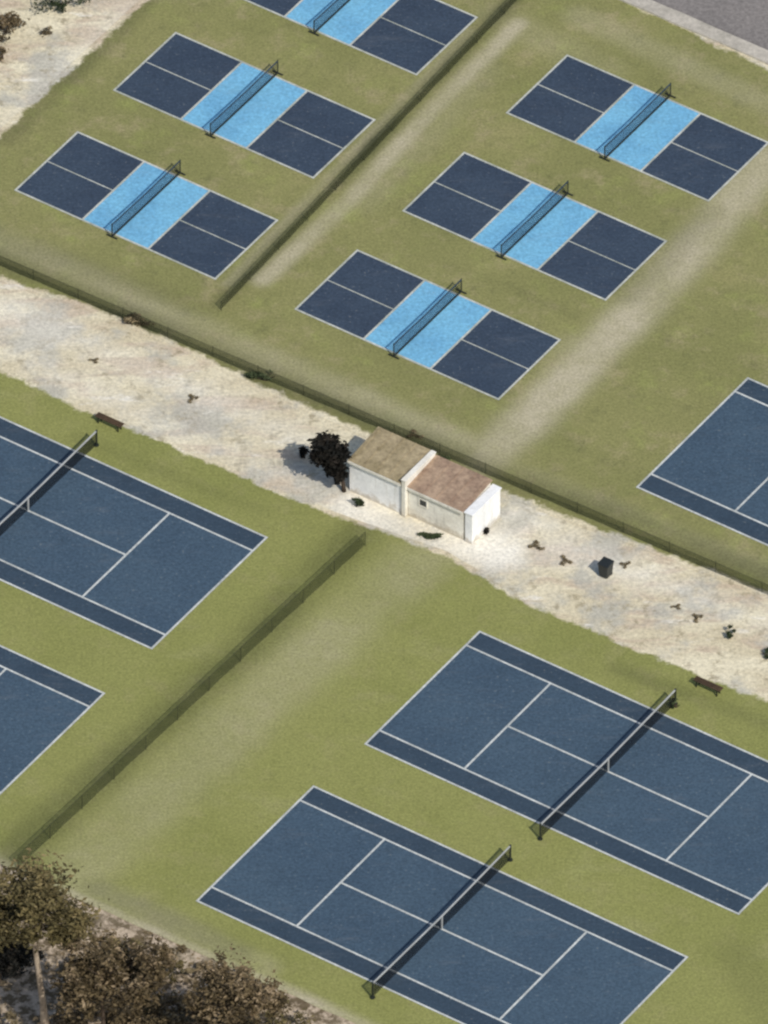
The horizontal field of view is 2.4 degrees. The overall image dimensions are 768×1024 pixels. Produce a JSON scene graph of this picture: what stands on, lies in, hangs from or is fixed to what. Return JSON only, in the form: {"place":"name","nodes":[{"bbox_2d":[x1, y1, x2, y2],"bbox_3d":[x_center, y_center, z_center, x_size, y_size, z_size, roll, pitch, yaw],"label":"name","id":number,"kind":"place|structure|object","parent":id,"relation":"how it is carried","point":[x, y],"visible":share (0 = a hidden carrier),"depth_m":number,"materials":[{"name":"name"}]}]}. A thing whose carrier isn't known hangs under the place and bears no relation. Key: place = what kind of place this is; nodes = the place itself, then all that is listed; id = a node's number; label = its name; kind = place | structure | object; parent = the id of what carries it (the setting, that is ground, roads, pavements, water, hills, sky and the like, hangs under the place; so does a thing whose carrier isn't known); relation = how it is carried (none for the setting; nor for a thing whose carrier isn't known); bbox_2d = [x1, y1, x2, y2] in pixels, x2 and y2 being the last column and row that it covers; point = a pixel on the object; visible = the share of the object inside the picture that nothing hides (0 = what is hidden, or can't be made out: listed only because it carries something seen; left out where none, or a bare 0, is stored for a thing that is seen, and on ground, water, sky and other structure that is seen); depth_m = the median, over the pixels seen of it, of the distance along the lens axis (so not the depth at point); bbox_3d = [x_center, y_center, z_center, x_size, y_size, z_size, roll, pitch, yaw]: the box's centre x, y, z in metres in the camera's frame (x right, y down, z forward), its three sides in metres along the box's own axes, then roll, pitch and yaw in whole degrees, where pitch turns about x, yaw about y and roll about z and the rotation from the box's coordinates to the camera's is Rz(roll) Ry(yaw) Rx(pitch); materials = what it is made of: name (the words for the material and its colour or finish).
{"place":"outdoors","nodes":[
{"label":"outdoors","id":0,"kind":"place"},
{"bbox_2d":[244,368,274,380],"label":"shrub","id":1,"kind":"object","parent":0,"point":[252,375],"visible":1,"depth_m":1007.78,"materials":[{"name":"green plant"}]},
{"bbox_2d":[0,0,767,1023],"bbox_3d":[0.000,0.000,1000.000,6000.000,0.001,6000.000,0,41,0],"label":"ground","id":2,"kind":"structure","parent":0,"point":[134,378],"depth_m":1001.91,"materials":[{"name":"beige sand"}]},
{"bbox_2d":[0,46,8,62],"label":"shrub","id":3,"kind":"object","parent":2,"relation":"on","point":[3,50],"visible":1,"depth_m":1028.28,"materials":[{"name":"brown plant"}]},
{"bbox_2d":[1,1008,22,1023],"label":"bush","id":4,"kind":"object","parent":2,"relation":"on","point":[11,1014],"visible":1,"depth_m":968.89,"materials":[{"name":"brown plant"}]},
{"bbox_2d":[0,11,30,42],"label":"shrub","id":5,"kind":"object","parent":2,"relation":"on","point":[11,24],"visible":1,"depth_m":1029.79,"materials":[{"name":"brown plant"}]},
{"bbox_2d":[0,920,34,1015],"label":"dry tree","id":6,"kind":"object","parent":2,"relation":"on","point":[8,962],"visible":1,"depth_m":966.27,"materials":[{"name":"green plant"}]},
{"bbox_2d":[1,943,48,980],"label":"bush","id":7,"kind":"object","parent":2,"relation":"on","point":[41,955],"visible":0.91,"depth_m":971.49,"materials":[{"name":"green plant"}]},
{"bbox_2d":[39,26,52,36],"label":"shrub","id":8,"kind":"object","parent":2,"relation":"on","point":[47,31],"visible":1,"depth_m":1029.91,"materials":[{"name":"brown plant"}]},
{"bbox_2d":[0,848,109,1023],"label":"gum tree","id":9,"kind":"object","parent":2,"relation":"on","point":[22,900],"visible":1,"depth_m":962.26,"materials":[{"name":"brown plant"}]},
{"bbox_2d":[25,0,91,14],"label":"shrub","id":10,"kind":"object","parent":2,"relation":"on","point":[62,5],"visible":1,"depth_m":1031.18,"materials":[{"name":"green plant"}]},
{"bbox_2d":[48,1002,88,1023],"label":"bush","id":11,"kind":"object","parent":2,"relation":"on","point":[56,1018],"visible":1,"depth_m":968.43,"materials":[{"name":"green plant"}]},
{"bbox_2d":[60,917,96,954],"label":"bush","id":12,"kind":"object","parent":2,"relation":"on","point":[71,946],"visible":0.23,"depth_m":973.60,"materials":[{"name":"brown plant"}]},
{"bbox_2d":[60,957,107,983],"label":"bush","id":13,"kind":"object","parent":2,"relation":"on","point":[74,963],"visible":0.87,"depth_m":971.70,"materials":[{"name":"brown plant"}]},
{"bbox_2d":[75,998,116,1019],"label":"bush","id":14,"kind":"object","parent":2,"relation":"on","point":[95,1015],"visible":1,"depth_m":968.74,"materials":[{"name":"brown plant"}]},
{"bbox_2d":[45,929,189,1023],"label":"dry tree","id":15,"kind":"object","parent":2,"relation":"on","point":[138,968],"visible":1,"depth_m":962.86,"materials":[{"name":"brown plant"}]},
{"bbox_2d":[95,989,146,1023],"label":"bush","id":16,"kind":"object","parent":2,"relation":"on","point":[127,1020],"visible":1,"depth_m":968.65,"materials":[{"name":"brown plant"}]},
{"bbox_2d":[104,935,144,963],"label":"bush","id":17,"kind":"object","parent":2,"relation":"on","point":[116,939],"visible":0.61,"depth_m":972.63,"materials":[{"name":"brown plant"}]},
{"bbox_2d":[108,1003,159,1023],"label":"bush","id":18,"kind":"object","parent":2,"relation":"on","point":[138,1019],"visible":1,"depth_m":967.72,"materials":[{"name":"brown plant"}]},
{"bbox_2d":[140,991,165,1014],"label":"bush","id":19,"kind":"object","parent":2,"relation":"on","point":[147,1001],"visible":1,"depth_m":969.95,"materials":[{"name":"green plant"}]},
{"bbox_2d":[143,983,195,1023],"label":"bush","id":20,"kind":"object","parent":2,"relation":"on","point":[175,999],"visible":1,"depth_m":968.41,"materials":[{"name":"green plant"}]},
{"bbox_2d":[153,952,186,985],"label":"bush","id":21,"kind":"object","parent":2,"relation":"on","point":[179,967],"visible":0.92,"depth_m":971.76,"materials":[{"name":"brown plant"}]},
{"bbox_2d":[158,1010,197,1023],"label":"bush","id":22,"kind":"object","parent":2,"relation":"on","point":[172,1014],"visible":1,"depth_m":967.98,"materials":[{"name":"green plant"}]},
{"bbox_2d":[188,394,197,402],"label":"weed tuft","id":23,"kind":"object","parent":2,"relation":"on","point":[191,397],"visible":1,"depth_m":1006.85,"materials":[{"name":"brown plant"}]},
{"bbox_2d":[177,961,209,977],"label":"bush","id":24,"kind":"object","parent":2,"relation":"on","point":[189,970],"visible":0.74,"depth_m":972.07,"materials":[{"name":"brown plant"}]},
{"bbox_2d":[177,1006,218,1020],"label":"bush","id":25,"kind":"object","parent":2,"relation":"on","point":[180,1009],"visible":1,"depth_m":969.40,"materials":[{"name":"brown plant"}]},
{"bbox_2d":[201,972,246,1005],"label":"bush","id":26,"kind":"object","parent":2,"relation":"on","point":[213,986],"visible":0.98,"depth_m":970.19,"materials":[{"name":"brown plant"}]},
{"bbox_2d":[180,943,292,1023],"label":"dry tree","id":27,"kind":"object","parent":2,"relation":"on","point":[235,997],"visible":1,"depth_m":962.69,"materials":[{"name":"brown plant"}]},
{"bbox_2d":[215,1010,261,1023],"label":"bush","id":28,"kind":"object","parent":2,"relation":"on","point":[256,1020],"visible":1,"depth_m":968.56,"materials":[{"name":"brown plant"}]},
{"bbox_2d":[228,965,254,978],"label":"bush","id":29,"kind":"object","parent":2,"relation":"on","point":[246,969],"visible":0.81,"depth_m":971.62,"materials":[{"name":"brown plant"}]},
{"bbox_2d":[263,990,289,1017],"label":"bush","id":30,"kind":"object","parent":2,"relation":"on","point":[274,999],"visible":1,"depth_m":969.79,"materials":[{"name":"brown plant"}]},
{"bbox_2d":[247,1007,315,1023],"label":"bush","id":31,"kind":"object","parent":2,"relation":"on","point":[298,1016],"visible":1,"depth_m":968.54,"materials":[{"name":"brown plant"}]},
{"bbox_2d":[298,445,309,457],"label":"shrub","id":32,"kind":"object","parent":2,"relation":"on","point":[303,450],"visible":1,"depth_m":1002.97,"materials":[{"name":"black plant"}]},
{"bbox_2d":[306,430,352,492],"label":"tree","id":33,"kind":"object","parent":2,"relation":"on","point":[330,452],"visible":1,"depth_m":999.23,"materials":[{"name":"black plant"}]},
{"bbox_2d":[351,497,363,506],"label":"shrub","id":34,"kind":"object","parent":2,"relation":"on","point":[359,502],"visible":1,"depth_m":1000.05,"materials":[{"name":"green plant"}]},
{"bbox_2d":[0,0,767,596],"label":"pickleball surround","id":35,"kind":"object","parent":2,"relation":"on","point":[612,402],"visible":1,"depth_m":1016.21,"materials":[{"name":"green grass"}]},
{"bbox_2d":[118,312,154,327],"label":"shrub","id":36,"kind":"object","parent":35,"relation":"on","point":[130,319],"visible":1,"depth_m":1011.43,"materials":[{"name":"brown plant"}]},
{"bbox_2d":[14,131,277,279],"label":"pickleball court","id":37,"kind":"object","parent":35,"relation":"on","point":[177,219],"visible":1,"depth_m":1019.04,"materials":[{"name":"blue plastic"}]},
{"bbox_2d":[106,160,185,238],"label":"pickleball net","id":38,"kind":"object","parent":37,"relation":"on","point":[147,201],"visible":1,"depth_m":1018.77,"materials":[{"name":"black netting"},{"name":"dark metal"}]},
{"bbox_2d":[113,32,375,178],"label":"pickleball court","id":39,"kind":"object","parent":35,"relation":"on","point":[276,119],"visible":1,"depth_m":1025.47,"materials":[{"name":"blue paint"}]},
{"bbox_2d":[205,60,282,138],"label":"pickleball net","id":40,"kind":"object","parent":39,"relation":"on","point":[247,101],"visible":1,"depth_m":1025.07,"materials":[{"name":"black fabric"}]},
{"bbox_2d":[245,0,477,75],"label":"pickleball court","id":41,"kind":"object","parent":35,"relation":"on","point":[416,37],"visible":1,"depth_m":1030.79,"materials":[{"name":"blue paint"}]},
{"bbox_2d":[308,0,349,35],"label":"pickleball net","id":42,"kind":"object","parent":41,"relation":"on","point":[329,18],"visible":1,"depth_m":1030.58,"materials":[{"name":"black fabric"}]},
{"bbox_2d":[220,0,512,310],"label":"fence","id":43,"kind":"object","parent":35,"relation":"on","point":[310,211],"visible":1,"depth_m":1020.71,"materials":[{"name":"green"}]},
{"bbox_2d":[0,256,767,593],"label":"fence","id":44,"kind":"object","parent":35,"relation":"on","point":[402,432],"visible":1,"depth_m":1004.46,"materials":[{"name":"green"}]},
{"bbox_2d":[407,429,423,438],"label":"weed tuft","id":45,"kind":"object","parent":35,"relation":"on","point":[413,430],"visible":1,"depth_m":1004.53,"materials":[{"name":"brown plant"}]},
{"bbox_2d":[294,249,560,399],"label":"pickleball court","id":46,"kind":"object","parent":35,"relation":"on","point":[459,338],"visible":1,"depth_m":1011.57,"materials":[{"name":"blue paint"}]},
{"bbox_2d":[388,278,466,358],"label":"pickleball net","id":47,"kind":"object","parent":46,"relation":"on","point":[422,327],"visible":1,"depth_m":1011.32,"materials":[{"name":"black fabric"}]},
{"bbox_2d":[438,454,449,460],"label":"shrub","id":48,"kind":"object","parent":35,"relation":"on","point":[445,457],"visible":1,"depth_m":1002.79,"materials":[{"name":"green plant"}]},
{"bbox_2d":[402,152,666,300],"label":"pickleball court","id":49,"kind":"object","parent":35,"relation":"on","point":[566,239],"visible":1,"depth_m":1017.80,"materials":[{"name":"blue paint"}]},
{"bbox_2d":[496,180,572,259],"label":"pickleball net","id":50,"kind":"object","parent":49,"relation":"on","point":[511,238],"visible":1,"depth_m":1017.51,"materials":[{"name":"black fabric"}]},
{"bbox_2d":[506,55,767,201],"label":"pickleball court","id":51,"kind":"object","parent":35,"relation":"on","point":[668,141],"visible":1,"depth_m":1024.09,"materials":[{"name":"blue paint"}]},
{"bbox_2d":[599,82,675,161],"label":"pickleball net","id":52,"kind":"object","parent":51,"relation":"on","point":[639,125],"visible":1,"depth_m":1023.83,"materials":[{"name":"black fabric"}]},
{"bbox_2d":[636,377,767,545],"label":"tennis court","id":53,"kind":"object","parent":35,"relation":"on","point":[713,466],"visible":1,"depth_m":1002.64,"materials":[{"name":"blue paint"}]},
{"bbox_2d":[0,366,767,1023],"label":"tennis surround","id":54,"kind":"object","parent":2,"relation":"on","point":[322,684],"visible":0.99,"depth_m":986.90,"materials":[{"name":"green plastic"}]},
{"bbox_2d":[0,429,98,534],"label":"tennis net","id":55,"kind":"object","parent":54,"relation":"on","point":[26,501],"visible":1,"depth_m":1000.88,"materials":[{"name":"black fabric"}]},
{"bbox_2d":[0,645,104,794],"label":"tennis court","id":56,"kind":"object","parent":54,"relation":"on","point":[43,708],"visible":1,"depth_m":988.04,"materials":[{"name":"blue paint"}]},
{"bbox_2d":[95,412,123,431],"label":"bench","id":57,"kind":"object","parent":54,"relation":"on","point":[108,419],"visible":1,"depth_m":1004.89,"materials":[{"name":"brown wood"}]},
{"bbox_2d":[0,416,267,648],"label":"tennis court","id":58,"kind":"object","parent":54,"relation":"on","point":[119,552],"visible":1,"depth_m":998.02,"materials":[{"name":"blue paint"}]},
{"bbox_2d":[18,531,365,864],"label":"fence","id":59,"kind":"object","parent":54,"relation":"on","point":[239,651],"visible":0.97,"depth_m":988.02,"materials":[{"name":"green"}]},
{"bbox_2d":[370,844,512,998],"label":"tennis net","id":60,"kind":"object","parent":54,"relation":"on","point":[449,909],"visible":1,"depth_m":974.66,"materials":[{"name":"black fabric"}]},
{"bbox_2d":[196,785,687,1023],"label":"tennis court","id":61,"kind":"object","parent":54,"relation":"on","point":[346,885],"visible":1,"depth_m":975.34,"materials":[{"name":"blue concrete"}]},
{"bbox_2d":[365,631,767,914],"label":"tennis court","id":62,"kind":"object","parent":54,"relation":"on","point":[538,740],"visible":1,"depth_m":984.73,"materials":[{"name":"blue paint"}]},
{"bbox_2d":[538,688,677,840],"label":"tennis net","id":63,"kind":"object","parent":54,"relation":"on","point":[614,753],"visible":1,"depth_m":983.85,"materials":[{"name":"black fabric"}]},
{"bbox_2d":[671,698,679,708],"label":"shrub","id":64,"kind":"object","parent":54,"relation":"on","point":[673,704],"visible":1,"depth_m":988.07,"materials":[{"name":"green plant"}]},
{"bbox_2d":[693,676,722,695],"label":"bench","id":65,"kind":"object","parent":54,"relation":"on","point":[709,684],"visible":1,"depth_m":988.93,"materials":[{"name":"brown wood"}]},
{"bbox_2d":[347,426,430,513],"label":"storage shed","id":66,"kind":"structure","parent":2,"relation":"on","point":[382,462],"depth_m":999.86,"materials":[{"name":"white paint"}]},
{"bbox_2d":[401,450,435,516],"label":"party wall","id":67,"kind":"structure","parent":2,"relation":"on","point":[413,472],"depth_m":998.91,"materials":[{"name":"beige paint"}]},
{"bbox_2d":[417,531,443,538],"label":"shrub","id":68,"kind":"object","parent":2,"relation":"on","point":[426,535],"visible":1,"depth_m":998.39,"materials":[{"name":"green plant"}]},
{"bbox_2d":[406,455,491,539],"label":"storage shed","id":69,"kind":"structure","parent":2,"relation":"on","point":[444,494],"depth_m":998.35,"materials":[{"name":"beige paint"}]},
{"bbox_2d":[418,498,427,508],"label":"window","id":70,"kind":"structure","parent":69,"relation":"in","point":[423,503],"depth_m":998.46,"materials":[{"name":"grey glass"}]},
{"bbox_2d":[464,484,501,543],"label":"end wall","id":71,"kind":"structure","parent":2,"relation":"on","point":[482,512],"depth_m":997.84,"materials":[{"name":"white paint"}]},
{"bbox_2d":[483,527,489,534],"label":"shrub","id":72,"kind":"object","parent":2,"relation":"on","point":[486,530],"visible":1,"depth_m":998.43,"materials":[{"name":"green plant"}]},
{"bbox_2d":[528,540,544,549],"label":"weed tuft","id":73,"kind":"object","parent":2,"relation":"on","point":[534,544],"visible":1,"depth_m":997.75,"materials":[{"name":"brown plant"}]},
{"bbox_2d":[560,554,572,565],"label":"weed tuft","id":74,"kind":"object","parent":2,"relation":"on","point":[565,560],"visible":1,"depth_m":996.85,"materials":[{"name":"brown plant"}]},
{"bbox_2d":[597,556,613,578],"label":"waste bin","id":75,"kind":"object","parent":2,"relation":"on","point":[605,566],"visible":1,"depth_m":995.55,"materials":[{"name":"plastic"}]},
{"bbox_2d":[619,561,630,567],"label":"weed tuft","id":76,"kind":"object","parent":2,"relation":"on","point":[622,563],"visible":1,"depth_m":996.74,"materials":[{"name":"brown plant"}]},
{"bbox_2d":[620,0,767,64],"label":"kerb","id":77,"kind":"structure","parent":2,"relation":"on","point":[699,27],"depth_m":1030.40,"materials":[{"name":"concrete"}]},
{"bbox_2d":[692,613,701,622],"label":"weed tuft","id":78,"kind":"object","parent":2,"relation":"on","point":[695,618],"visible":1,"depth_m":993.50,"materials":[{"name":"brown plant"}]},
{"bbox_2d":[725,624,736,638],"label":"shrub","id":79,"kind":"object","parent":2,"relation":"on","point":[729,635],"visible":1,"depth_m":992.14,"materials":[{"name":"green plant"}]},
{"bbox_2d":[762,647,767,658],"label":"shrub","id":80,"kind":"object","parent":2,"relation":"on","point":[765,653],"visible":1,"depth_m":991.02,"materials":[{"name":"green plant"}]},
{"bbox_2d":[653,0,767,49],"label":"road","id":81,"kind":"structure","parent":0,"point":[746,20],"depth_m":1031.47,"materials":[{"name":"grey asphalt"}]}
]}

